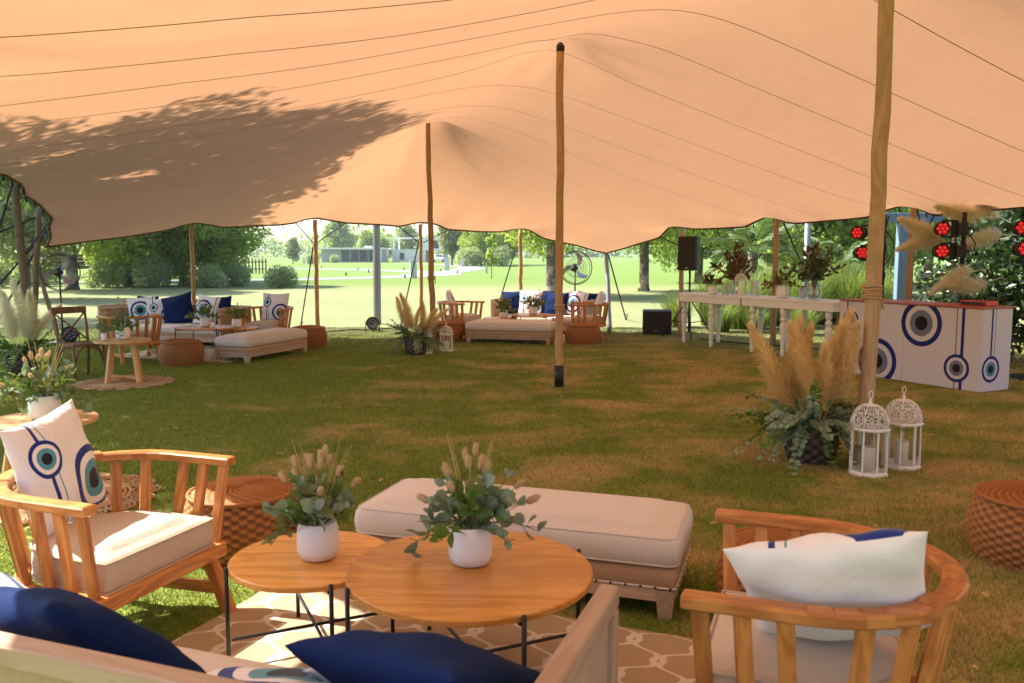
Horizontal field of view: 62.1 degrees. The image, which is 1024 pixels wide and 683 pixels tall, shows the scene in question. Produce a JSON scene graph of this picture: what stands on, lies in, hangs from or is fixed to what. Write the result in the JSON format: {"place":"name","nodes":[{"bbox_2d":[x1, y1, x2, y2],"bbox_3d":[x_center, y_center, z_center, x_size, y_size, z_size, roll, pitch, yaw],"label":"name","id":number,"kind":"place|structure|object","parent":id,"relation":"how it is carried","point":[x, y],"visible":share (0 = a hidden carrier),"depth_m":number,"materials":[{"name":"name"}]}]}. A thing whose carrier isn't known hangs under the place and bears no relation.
{"place":"outdoors","nodes":[
{"label":"outdoors","id":0,"kind":"place"},
{"bbox_2d":[16,268,461,283],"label":"path","id":1,"kind":"structure","parent":0,"point":[334,277],"depth_m":57.14,"materials":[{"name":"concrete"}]},
{"bbox_2d":[318,246,390,261],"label":"house","id":2,"kind":"structure","parent":0,"point":[365,254],"depth_m":159.17,"materials":[{"name":"metal"}]},
{"bbox_2d":[77,219,759,254],"label":"sky","id":3,"kind":"structure","parent":0,"point":[293,230],"materials":[{"name":"white"}]},
{"bbox_2d":[392,237,447,261],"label":"house","id":4,"kind":"structure","parent":0,"point":[402,255],"depth_m":164.12,"materials":[{"name":"metal"}]},
{"bbox_2d":[0,255,1023,682],"bbox_3d":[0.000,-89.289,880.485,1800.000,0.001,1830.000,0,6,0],"label":"lawn","id":5,"kind":"structure","parent":0,"point":[346,303],"depth_m":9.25,"materials":[{"name":"plant"}]},
{"bbox_2d":[10,182,38,369],"bbox_3d":[-6.463,-0.828,11.276,0.221,2.540,0.118,0,6,0],"label":"tent pole","id":6,"kind":"object","parent":5,"relation":"on","point":[20,244],"visible":0.62,"depth_m":11.19,"materials":[{"name":"brown wood"}]},
{"bbox_2d":[0,278,71,377],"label":"pampas arrangement","id":7,"kind":"object","parent":5,"relation":"on","point":[32,326],"visible":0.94,"depth_m":11.17,"materials":[{"name":"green plant"}]},
{"bbox_2d":[32,207,41,341],"bbox_3d":[-7.467,-0.930,13.328,0.391,2.322,0.102,2,6,20],"label":"tent pole","id":8,"kind":"object","parent":5,"relation":"on","point":[36,271],"visible":0.56,"depth_m":13.24,"materials":[{"name":"brown wood"}]},
{"bbox_2d":[0,181,79,290],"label":"tree","id":9,"kind":"object","parent":5,"relation":"on","point":[8,248],"visible":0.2,"depth_m":28.97,"materials":[{"name":"green plant"}]},
{"bbox_2d":[40,253,80,343],"bbox_3d":[-8.050,-0.773,15.217,0.537,1.613,0.516,-1,6,-5],"label":"pedestal fan","id":10,"kind":"object","parent":5,"relation":"on","point":[57,272],"visible":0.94,"depth_m":15.18,"materials":[{"name":"black metal"}]},
{"bbox_2d":[51,306,106,381],"bbox_3d":[-5.544,0.024,10.897,0.538,0.920,0.451,4,7,35],"label":"cross back chair","id":11,"kind":"object","parent":5,"relation":"on","point":[87,344],"visible":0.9,"depth_m":10.90,"materials":[{"name":"brown wood"}]},
{"bbox_2d":[0,473,161,525],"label":"jute mat","id":12,"kind":"object","parent":5,"relation":"on","point":[105,504],"visible":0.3,"depth_m":5.61,"materials":[{"name":"wicker"}]},
{"bbox_2d":[0,409,98,493],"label":"round side table","id":13,"kind":"object","parent":12,"relation":"on","point":[10,421],"visible":0.23,"depth_m":5.43,"materials":[{"name":"brown wood"}]},
{"bbox_2d":[0,338,92,419],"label":"flower arrangement","id":14,"kind":"object","parent":13,"relation":"on","point":[46,380],"visible":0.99,"depth_m":5.43,"materials":[{"name":"plant"}]},
{"bbox_2d":[65,235,140,289],"bbox_3d":[-19.461,-7.077,37.052,8.781,9.757,6.497,1,6,12],"label":"tree","id":15,"kind":"object","parent":5,"relation":"on","point":[111,245],"visible":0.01,"depth_m":37.73,"materials":[{"name":"green plant"}]},
{"bbox_2d":[79,260,129,286],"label":"shrub","id":16,"kind":"object","parent":5,"relation":"on","point":[111,273],"visible":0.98,"depth_m":40.17,"materials":[{"name":"green plant"}]},
{"bbox_2d":[0,449,236,613],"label":"wooden armchair","id":17,"kind":"object","parent":5,"relation":"on","point":[118,557],"visible":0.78,"depth_m":3.47,"materials":[{"name":"brown wood"}]},
{"bbox_2d":[0,399,107,536],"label":"eye pillow","id":18,"kind":"object","parent":17,"relation":"on","point":[51,455],"visible":0.76,"depth_m":3.57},
{"bbox_2d":[71,375,175,390],"bbox_3d":[-4.789,0.509,10.515,1.190,0.033,1.191,-2,6,-23],"label":"jute mat","id":19,"kind":"object","parent":5,"relation":"on","point":[86,385],"visible":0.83,"depth_m":10.37,"materials":[{"name":"wicker"}]},
{"bbox_2d":[93,337,150,383],"bbox_3d":[-4.832,0.238,10.570,0.660,0.524,0.660,-2,6,-20],"label":"round side table","id":20,"kind":"object","parent":19,"relation":"on","point":[133,342],"visible":0.95,"depth_m":10.46,"materials":[{"name":"brown wood"}]},
{"bbox_2d":[95,297,141,339],"bbox_3d":[-4.913,-0.298,10.569,0.467,0.538,0.540,0,6,0],"label":"flower arrangement","id":21,"kind":"object","parent":20,"relation":"on","point":[122,331],"visible":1,"depth_m":10.51,"materials":[{"name":"plant"}]},
{"bbox_2d":[76,231,181,286],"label":"tree","id":22,"kind":"object","parent":5,"relation":"on","point":[129,254],"visible":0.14,"depth_m":40.77,"materials":[{"name":"green plant"}]},
{"bbox_2d":[129,256,174,286],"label":"shrub","id":23,"kind":"object","parent":5,"relation":"on","point":[158,273],"visible":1,"depth_m":40.30,"materials":[{"name":"green plant"}]},
{"bbox_2d":[97,303,251,342],"bbox_3d":[-6.050,-0.307,15.249,2.679,0.681,0.861,2,6,20],"label":"wooden frame sofa","id":24,"kind":"object","parent":5,"relation":"on","point":[167,331],"visible":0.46,"depth_m":14.88,"materials":[{"name":"brown wood"}]},
{"bbox_2d":[127,296,154,322],"bbox_3d":[-6.760,-0.570,15.544,0.500,0.500,0.161,-7,-7,-15],"label":"eye pillow","id":25,"kind":"object","parent":24,"relation":"on","point":[139,306],"visible":0.56,"depth_m":15.48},
{"bbox_2d":[161,291,193,322],"bbox_3d":[-6.059,-0.578,15.409,0.575,0.575,0.204,-13,-15,2],"label":"navy pillow","id":26,"kind":"object","parent":24,"relation":"on","point":[176,309],"visible":0.87,"depth_m":15.33,"materials":[{"name":"fabric"}]},
{"bbox_2d":[158,338,203,366],"bbox_3d":[-4.800,0.146,12.330,0.634,0.373,0.634,-3,7,-28],"label":"wicker pouf","id":27,"kind":"object","parent":5,"relation":"on","point":[178,352],"visible":1,"depth_m":12.10,"materials":[{"name":"wicker"}]},
{"bbox_2d":[124,346,291,362],"bbox_3d":[-4.950,0.186,13.641,2.300,0.042,1.700,2,6,20],"label":"rug","id":28,"kind":"object","parent":5,"relation":"on","point":[209,355],"visible":0.2,"depth_m":13.08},
{"bbox_2d":[96,313,163,363],"bbox_3d":[-5.638,-0.049,12.702,0.856,0.708,0.790,-5,8,-42],"label":"wooden armchair","id":29,"kind":"object","parent":28,"relation":"on","point":[153,333],"visible":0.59,"depth_m":12.55,"materials":[{"name":"brown wood"}]},
{"bbox_2d":[214,327,306,362],"bbox_3d":[-3.870,0.035,13.223,0.612,0.415,1.582,2,6,20],"label":"daybed","id":30,"kind":"object","parent":28,"relation":"on","point":[247,345],"visible":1,"depth_m":12.74,"materials":[{"name":"white fabric"}]},
{"bbox_2d":[236,306,293,331],"bbox_3d":[-4.157,-0.242,14.576,0.856,0.708,0.790,1,6,14],"label":"wooden armchair","id":31,"kind":"object","parent":28,"relation":"on","point":[268,324],"visible":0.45,"depth_m":14.35,"materials":[{"name":"brown wood"}]},
{"bbox_2d":[261,293,289,320],"bbox_3d":[-4.097,-0.596,14.707,0.500,0.500,0.155,1,-8,11],"label":"eye pillow","id":32,"kind":"object","parent":31,"relation":"on","point":[273,304],"visible":0.77,"depth_m":14.66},
{"bbox_2d":[195,262,228,287],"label":"shrub","id":33,"kind":"object","parent":5,"relation":"on","point":[211,274],"visible":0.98,"depth_m":40.04,"materials":[{"name":"green plant"}]},
{"bbox_2d":[159,224,271,285],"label":"tree","id":34,"kind":"object","parent":5,"relation":"on","point":[226,249],"visible":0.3,"depth_m":41.99,"materials":[{"name":"green plant"}]},
{"bbox_2d":[222,262,252,285],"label":"shrub","id":35,"kind":"object","parent":5,"relation":"on","point":[239,274],"visible":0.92,"depth_m":41.51,"materials":[{"name":"green plant"}]},
{"bbox_2d":[183,475,296,568],"bbox_3d":[-1.440,0.949,4.561,0.634,0.373,0.634,0,6,0],"label":"wicker pouf","id":36,"kind":"object","parent":5,"relation":"on","point":[247,521],"visible":0.51,"depth_m":4.33,"materials":[{"name":"wicker"}]},
{"bbox_2d":[262,265,299,287],"bbox_3d":[-10.887,-3.103,40.076,1.938,1.107,1.428,-6,8,-43],"label":"shrub","id":37,"kind":"object","parent":5,"relation":"on","point":[279,278],"visible":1,"depth_m":39.81,"materials":[{"name":"green plant"}]},
{"bbox_2d":[291,325,326,347],"bbox_3d":[-3.500,-0.090,14.618,0.634,0.373,0.634,5,8,38],"label":"wicker pouf","id":38,"kind":"object","parent":5,"relation":"on","point":[316,337],"visible":0.73,"depth_m":14.41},
{"bbox_2d":[313,220,319,325],"bbox_3d":[-3.886,-1.274,16.887,0.098,2.268,0.139,0,6,0],"label":"tent pole","id":39,"kind":"object","parent":5,"relation":"on","point":[316,278],"visible":0.91,"depth_m":16.85,"materials":[{"name":"brown wood"}]},
{"bbox_2d":[322,221,358,247],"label":"tree","id":40,"kind":"object","parent":5,"relation":"on","point":[334,238],"visible":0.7,"depth_m":202.22,"materials":[{"name":"green plant"}]},
{"bbox_2d":[373,225,380,323],"bbox_3d":[-3.073,-1.910,19.306,0.186,3.035,0.172,0,6,0],"label":"lamp post","id":41,"kind":"object","parent":5,"relation":"on","point":[376,278],"visible":0.72,"depth_m":19.28,"materials":[{"name":"metal"}]},
{"bbox_2d":[389,225,418,248],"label":"tree","id":42,"kind":"object","parent":5,"relation":"on","point":[410,243],"visible":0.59,"depth_m":212.44,"materials":[{"name":"green plant"}]},
{"bbox_2d":[56,224,761,258],"bbox_3d":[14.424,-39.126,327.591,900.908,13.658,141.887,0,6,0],"label":"wood","id":43,"kind":"object","parent":5,"relation":"on","point":[275,250],"visible":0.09,"depth_m":362.51,"materials":[{"name":"green plant"}]},
{"bbox_2d":[379,293,448,356],"bbox_3d":[-1.481,-0.228,13.553,1.146,1.171,0.988,5,8,39],"label":"pampas arrangement","id":44,"kind":"object","parent":5,"relation":"on","point":[413,342],"visible":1,"depth_m":13.42,"materials":[{"name":"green plant"}]},
{"bbox_2d":[426,123,435,338],"bbox_3d":[-1.433,-1.921,15.083,0.157,3.929,0.146,0,6,0],"label":"tent pole","id":45,"kind":"object","parent":5,"relation":"on","point":[431,277],"visible":0.92,"depth_m":15.03,"materials":[{"name":"brown wood"}]},
{"bbox_2d":[172,588,695,682],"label":"rug","id":46,"kind":"object","parent":5,"relation":"on","point":[644,656],"visible":0.33,"depth_m":3.52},
{"bbox_2d":[0,584,618,682],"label":"wooden frame sofa","id":47,"kind":"object","parent":46,"relation":"on","point":[586,651],"visible":0.63,"depth_m":2.00,"materials":[{"name":"brown wood"}]},
{"bbox_2d":[0,586,205,672],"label":"navy pillow","id":48,"kind":"object","parent":47,"relation":"on","point":[65,617],"visible":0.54,"depth_m":2.19,"materials":[{"name":"fabric"}]},
{"bbox_2d":[206,667,326,682],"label":"eye pillow","id":49,"kind":"object","parent":47,"relation":"on","point":[273,675],"visible":0.66,"depth_m":2.25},
{"bbox_2d":[284,630,540,682],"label":"navy pillow","id":50,"kind":"object","parent":47,"relation":"on","point":[361,656],"visible":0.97,"depth_m":2.07,"materials":[{"name":"fabric"}]},
{"bbox_2d":[224,531,394,655],"bbox_3d":[-0.798,1.054,3.410,0.640,0.402,0.640,0,6,0],"label":"coffee table","id":51,"kind":"object","parent":46,"relation":"on","point":[279,565],"visible":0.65,"depth_m":3.29,"materials":[{"name":"brown wood"}]},
{"bbox_2d":[261,438,361,561],"bbox_3d":[-0.783,0.622,3.368,0.393,0.467,0.405,0,6,0],"label":"flower arrangement","id":52,"kind":"object","parent":51,"relation":"on","point":[315,512],"visible":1,"depth_m":3.30,"materials":[{"name":"plant"}]},
{"bbox_2d":[344,531,592,666],"bbox_3d":[-0.154,1.056,3.148,0.900,0.452,0.900,0,6,0],"label":"coffee table","id":53,"kind":"object","parent":46,"relation":"on","point":[523,580],"visible":0.8,"depth_m":2.99,"materials":[{"name":"brown wood"}]},
{"bbox_2d":[404,435,546,567],"bbox_3d":[-0.148,0.593,3.132,0.480,0.474,0.497,4,7,35],"label":"flower arrangement","id":54,"kind":"object","parent":53,"relation":"on","point":[470,539],"visible":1,"depth_m":3.11,"materials":[{"name":"plant"}]},
{"bbox_2d":[680,508,969,682],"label":"wooden armchair","id":55,"kind":"object","parent":46,"relation":"on","point":[736,645],"visible":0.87,"depth_m":2.30,"materials":[{"name":"brown wood"}]},
{"bbox_2d":[722,528,931,640],"bbox_3d":[0.902,0.693,2.382,0.510,0.530,0.194,-11,44,21],"label":"eye pillow","id":56,"kind":"object","parent":55,"relation":"on","point":[884,567],"visible":0.65,"depth_m":2.23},
{"bbox_2d":[437,226,465,264],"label":"tree","id":57,"kind":"object","parent":5,"relation":"on","point":[449,244],"visible":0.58,"depth_m":116.44,"materials":[{"name":"green plant"}]},
{"bbox_2d":[453,246,484,265],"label":"shrub","id":58,"kind":"object","parent":5,"relation":"on","point":[469,254],"visible":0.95,"depth_m":106.97,"materials":[{"name":"green plant"}]},
{"bbox_2d":[457,231,498,265],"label":"tree","id":59,"kind":"object","parent":5,"relation":"on","point":[476,239],"visible":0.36,"depth_m":109.92,"materials":[{"name":"green plant"}]},
{"bbox_2d":[463,335,565,342],"bbox_3d":[0.120,-0.086,16.277,2.300,0.042,1.500,2,6,20],"label":"rug","id":60,"kind":"object","parent":5,"relation":"on","point":[543,341],"visible":0.15,"depth_m":15.52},
{"bbox_2d":[437,300,484,338],"bbox_3d":[-1.026,-0.413,16.232,0.790,0.708,0.856,3,7,26],"label":"wooden armchair","id":61,"kind":"object","parent":60,"relation":"on","point":[463,317],"visible":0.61,"depth_m":15.99,"materials":[{"name":"brown wood"}]},
{"bbox_2d":[465,319,554,344],"bbox_3d":[-0.010,-0.186,15.362,1.582,0.415,0.612,1,6,14],"label":"daybed","id":62,"kind":"object","parent":60,"relation":"on","point":[509,329],"visible":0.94,"depth_m":15.09,"materials":[{"name":"white fabric"}]},
{"bbox_2d":[354,478,692,621],"bbox_3d":[0.060,0.967,4.191,1.582,0.415,0.612,2,6,18],"label":"daybed","id":63,"kind":"object","parent":5,"relation":"on","point":[633,547],"visible":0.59,"depth_m":3.87,"materials":[{"name":"fabric"}]},
{"bbox_2d":[498,229,580,291],"bbox_3d":[1.896,-5.891,32.151,5.588,8.391,7.552,2,6,22],"label":"tree","id":64,"kind":"object","parent":5,"relation":"on","point":[550,263],"visible":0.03,"depth_m":32.22,"materials":[{"name":"green plant"}]},
{"bbox_2d":[491,298,594,329],"bbox_3d":[0.660,-0.533,17.438,2.029,0.681,0.861,2,6,20],"label":"wooden frame sofa","id":65,"kind":"object","parent":5,"relation":"on","point":[566,318],"visible":0.13,"depth_m":17.15,"materials":[{"name":"brown wood"}]},
{"bbox_2d":[553,42,565,387],"bbox_3d":[0.567,-1.439,10.002,0.141,4.011,0.180,-1,6,-14],"label":"tent pole","id":66,"kind":"object","parent":5,"relation":"on","point":[559,306],"visible":1,"depth_m":9.97,"materials":[{"name":"brown wood"}]},
{"bbox_2d":[563,250,591,291],"bbox_3d":[1.403,-1.101,18.601,0.591,1.775,0.568,3,7,26],"label":"pedestal fan","id":67,"kind":"object","parent":5,"relation":"on","point":[573,267],"visible":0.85,"depth_m":18.55,"materials":[{"name":"black metal"}]},
{"bbox_2d":[565,322,599,344],"bbox_3d":[1.260,-0.148,15.185,0.634,0.373,0.634,-1,6,-11],"label":"wicker pouf","id":68,"kind":"object","parent":5,"relation":"on","point":[582,333],"visible":1,"depth_m":14.94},
{"bbox_2d":[569,302,609,341],"bbox_3d":[1.423,-0.368,15.798,0.790,0.708,0.856,1,6,6],"label":"wooden armchair","id":69,"kind":"object","parent":5,"relation":"on","point":[596,319],"visible":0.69,"depth_m":15.51,"materials":[{"name":"brown wood"}]},
{"bbox_2d":[642,309,671,334],"bbox_3d":[2.900,-0.395,17.021,0.560,0.470,0.577,1,6,8],"label":"subwoofer","id":70,"kind":"object","parent":5,"relation":"on","point":[656,321],"visible":1,"depth_m":16.75,"materials":[{"name":"black plastic"}]},
{"bbox_2d":[626,227,703,290],"bbox_3d":[6.064,-6.418,36.316,7.728,8.586,5.717,-2,6,-22],"label":"tree","id":71,"kind":"object","parent":5,"relation":"on","point":[644,251],"visible":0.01,"depth_m":36.73,"materials":[{"name":"green plant"}]},
{"bbox_2d":[662,270,708,340],"bbox_3d":[3.465,-0.705,16.066,0.848,1.278,0.975,-2,6,-23],"label":"speaker stand","id":72,"kind":"object","parent":5,"relation":"on","point":[689,322],"visible":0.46,"depth_m":16.03,"materials":[{"name":"black metal"}]},
{"bbox_2d":[677,236,700,269],"bbox_3d":[3.335,-1.649,15.908,0.380,0.630,0.396,4,7,33],"label":"loudspeaker","id":73,"kind":"object","parent":72,"relation":"on","point":[688,252],"visible":1,"depth_m":15.74,"materials":[{"name":"black plastic"}]},
{"bbox_2d":[649,230,734,282],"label":"tree","id":74,"kind":"object","parent":5,"relation":"on","point":[703,252],"visible":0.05,"depth_m":46.12,"materials":[{"name":"green plant"}]},
{"bbox_2d":[679,292,766,346],"bbox_3d":[3.610,-0.375,14.830,0.740,0.900,1.720,-3,7,-30],"label":"white bar table","id":75,"kind":"object","parent":5,"relation":"on","point":[718,299],"visible":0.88,"depth_m":14.57,"materials":[{"name":"paint"}]},
{"bbox_2d":[709,240,757,294],"bbox_3d":[3.822,-1.285,14.591,0.939,0.957,0.674,-5,8,-42],"label":"vase display","id":76,"kind":"object","parent":75,"relation":"on","point":[734,266],"visible":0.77,"depth_m":14.52,"materials":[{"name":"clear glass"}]},
{"bbox_2d":[706,264,771,328],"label":"ornamental grass","id":77,"kind":"object","parent":5,"relation":"on","point":[735,324],"depth_m":17.99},
{"bbox_2d":[700,218,801,284],"bbox_3d":[7.075,-2.329,24.928,2.944,2.762,2.943,-4,7,-31],"label":"palm tree","id":78,"kind":"object","parent":5,"relation":"on","point":[751,236],"visible":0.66,"depth_m":24.50,"materials":[{"name":"green plant"}]},
{"bbox_2d":[716,526,815,593],"bbox_3d":[1.210,1.039,3.686,0.634,0.373,0.634,-5,8,-40],"label":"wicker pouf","id":79,"kind":"object","parent":5,"relation":"on","point":[745,535],"visible":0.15,"depth_m":3.72,"materials":[{"name":"wicker"}]},
{"bbox_2d":[770,219,779,344],"bbox_3d":[4.560,-1.014,14.752,0.112,2.192,0.146,3,7,30],"label":"tent pole","id":80,"kind":"object","parent":5,"relation":"on","point":[774,269],"visible":0.76,"depth_m":14.69,"materials":[{"name":"brown wood"}]},
{"bbox_2d":[0,0,1023,254],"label":"stretch tent","id":81,"kind":"object","parent":80,"relation":"on","point":[124,118],"visible":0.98,"depth_m":9.92,"materials":[{"name":"fabric"}]},
{"bbox_2d":[740,296,839,356],"bbox_3d":[4.506,-0.216,13.287,0.740,0.900,1.850,-3,7,-30],"label":"white bar table","id":82,"kind":"object","parent":5,"relation":"on","point":[786,306],"visible":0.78,"depth_m":13.13,"materials":[{"name":"paint"}]},
{"bbox_2d":[761,267,803,297],"bbox_3d":[4.223,-0.943,13.402,0.535,0.522,0.577,-3,7,-27],"label":"flower arrangement","id":83,"kind":"object","parent":82,"relation":"on","point":[782,291],"visible":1,"depth_m":13.37,"materials":[{"name":"plant"}]},
{"bbox_2d":[783,242,846,298],"bbox_3d":[4.657,-1.109,13.170,0.932,0.900,1.011,0,6,0],"label":"vase display","id":84,"kind":"object","parent":82,"relation":"on","point":[814,268],"visible":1,"depth_m":13.06,"materials":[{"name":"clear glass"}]},
{"bbox_2d":[752,260,837,323],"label":"ornamental grass","id":85,"kind":"object","parent":5,"relation":"on","point":[793,291],"depth_m":18.19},
{"bbox_2d":[720,307,904,477],"bbox_3d":[2.280,0.418,6.612,1.362,1.409,1.252,0,6,0],"label":"pampas arrangement","id":86,"kind":"object","parent":5,"relation":"on","point":[805,425],"visible":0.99,"depth_m":6.42,"materials":[{"name":"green plant"}]},
{"bbox_2d":[772,233,893,278],"bbox_3d":[7.976,-1.611,20.995,2.791,2.142,2.745,-4,7,-31],"label":"palm tree","id":87,"kind":"object","parent":5,"relation":"on","point":[836,249],"visible":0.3,"depth_m":20.62,"materials":[{"name":"green plant"}]},
{"bbox_2d":[773,207,927,274],"bbox_3d":[12.242,-6.745,32.410,7.042,10.051,6.928,0,6,1],"label":"tree","id":88,"kind":"object","parent":5,"relation":"on","point":[837,233],"visible":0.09,"depth_m":32.25,"materials":[{"name":"green plant"}]},
{"bbox_2d":[847,391,889,478],"bbox_3d":[2.599,0.661,6.183,0.271,0.615,0.271,-3,7,-27],"label":"moroccan lantern","id":89,"kind":"object","parent":5,"relation":"on","point":[866,468],"visible":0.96,"depth_m":6.15,"materials":[{"name":"white paint"}]},
{"bbox_2d":[856,0,893,462],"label":"tent pole","id":90,"kind":"object","parent":5,"relation":"on","point":[872,290],"visible":0.96,"depth_m":6.30,"materials":[{"name":"brown wood"}]},
{"bbox_2d":[880,386,923,470],"bbox_3d":[2.934,0.640,6.388,0.271,0.615,0.271,-5,8,-41],"label":"moroccan lantern","id":91,"kind":"object","parent":5,"relation":"on","point":[900,460],"visible":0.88,"depth_m":6.35,"materials":[{"name":"white paint"}]},
{"bbox_2d":[905,208,916,299],"bbox_3d":[5.969,-0.854,12.758,0.118,2.285,0.149,0,6,0],"label":"tent pole","id":92,"kind":"object","parent":5,"relation":"on","point":[910,269],"visible":0.46,"depth_m":12.69,"materials":[{"name":"brown wood"}]},
{"bbox_2d":[885,213,942,299],"bbox_3d":[6.984,-1.096,14.967,1.050,2.306,0.140,0,6,0],"label":"steel frame","id":93,"kind":"object","parent":5,"relation":"on","point":[900,269],"visible":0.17,"depth_m":14.87,"materials":[{"name":"blue paint"}]},
{"bbox_2d":[839,298,1014,392],"bbox_3d":[5.143,-0.007,10.755,0.570,0.981,2.080,-3,7,-26],"label":"booth counter","id":94,"kind":"object","parent":5,"relation":"on","point":[958,346],"visible":0.73,"depth_m":10.15,"materials":[{"name":"white paint"}]},
{"bbox_2d":[958,212,975,302],"bbox_3d":[6.172,-0.685,11.691,0.500,2.162,0.500,0,6,0],"label":"light post","id":95,"kind":"object","parent":5,"relation":"on","point":[963,242],"visible":0.26,"depth_m":11.60,"materials":[{"name":"black metal"}]},
{"bbox_2d":[894,232,947,253],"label":"pampas grass","id":96,"kind":"object","parent":95,"relation":"attached to","point":[917,243],"depth_m":11.81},
{"bbox_2d":[895,216,950,241],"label":"pampas grass","id":97,"kind":"object","parent":95,"relation":"attached to","point":[914,227],"depth_m":11.76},
{"bbox_2d":[932,242,971,259],"bbox_3d":[5.978,-1.224,11.533,0.500,0.241,0.254,2,6,14],"label":"stage light","id":98,"kind":"object","parent":95,"relation":"attached to","point":[943,251],"visible":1,"depth_m":11.47,"materials":[{"name":"black plastic"}]},
{"bbox_2d":[933,220,974,237],"bbox_3d":[5.974,-1.524,11.487,0.500,0.241,0.254,2,6,20],"label":"stage light","id":99,"kind":"object","parent":95,"relation":"attached to","point":[943,228],"visible":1,"depth_m":11.43,"materials":[{"name":"black plastic"}]},
{"bbox_2d":[927,263,984,296],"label":"pampas grass","id":100,"kind":"object","parent":95,"relation":"attached to","point":[955,274],"depth_m":11.49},
{"bbox_2d":[932,200,1000,226],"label":"pampas grass","id":101,"kind":"object","parent":95,"relation":"attached to","point":[954,212],"depth_m":11.66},
{"bbox_2d":[940,275,1002,297],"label":"pampas grass","id":102,"kind":"object","parent":95,"relation":"attached to","point":[963,285],"depth_m":11.38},
{"bbox_2d":[959,223,1014,255],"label":"pampas grass","id":103,"kind":"object","parent":95,"relation":"attached to","point":[980,238],"depth_m":11.71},
{"bbox_2d":[912,209,1023,362],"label":"leafy screen","id":104,"kind":"object","parent":5,"relation":"on","point":[1009,270],"visible":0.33,"depth_m":12.70,"materials":[{"name":"green plant"}]},
{"bbox_2d":[965,480,1023,572],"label":"wicker pouf","id":105,"kind":"object","parent":5,"relation":"on","point":[994,522],"visible":1,"depth_m":4.36,"materials":[{"name":"wicker"}]},
{"bbox_2d":[701,304,744,331],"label":"ornamental grass","id":106,"kind":"object","parent":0,"point":[726,320],"depth_m":17.32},
{"bbox_2d":[743,253,795,324],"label":"ornamental grass","id":107,"kind":"object","parent":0,"point":[768,275],"depth_m":18.97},
{"bbox_2d":[795,254,862,324],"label":"ornamental grass","id":108,"kind":"object","parent":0,"point":[823,319],"depth_m":19.11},
{"bbox_2d":[817,254,893,322],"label":"ornamental grass","id":109,"kind":"object","parent":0,"point":[851,288],"depth_m":18.39,"materials":[{"name":"plant"}]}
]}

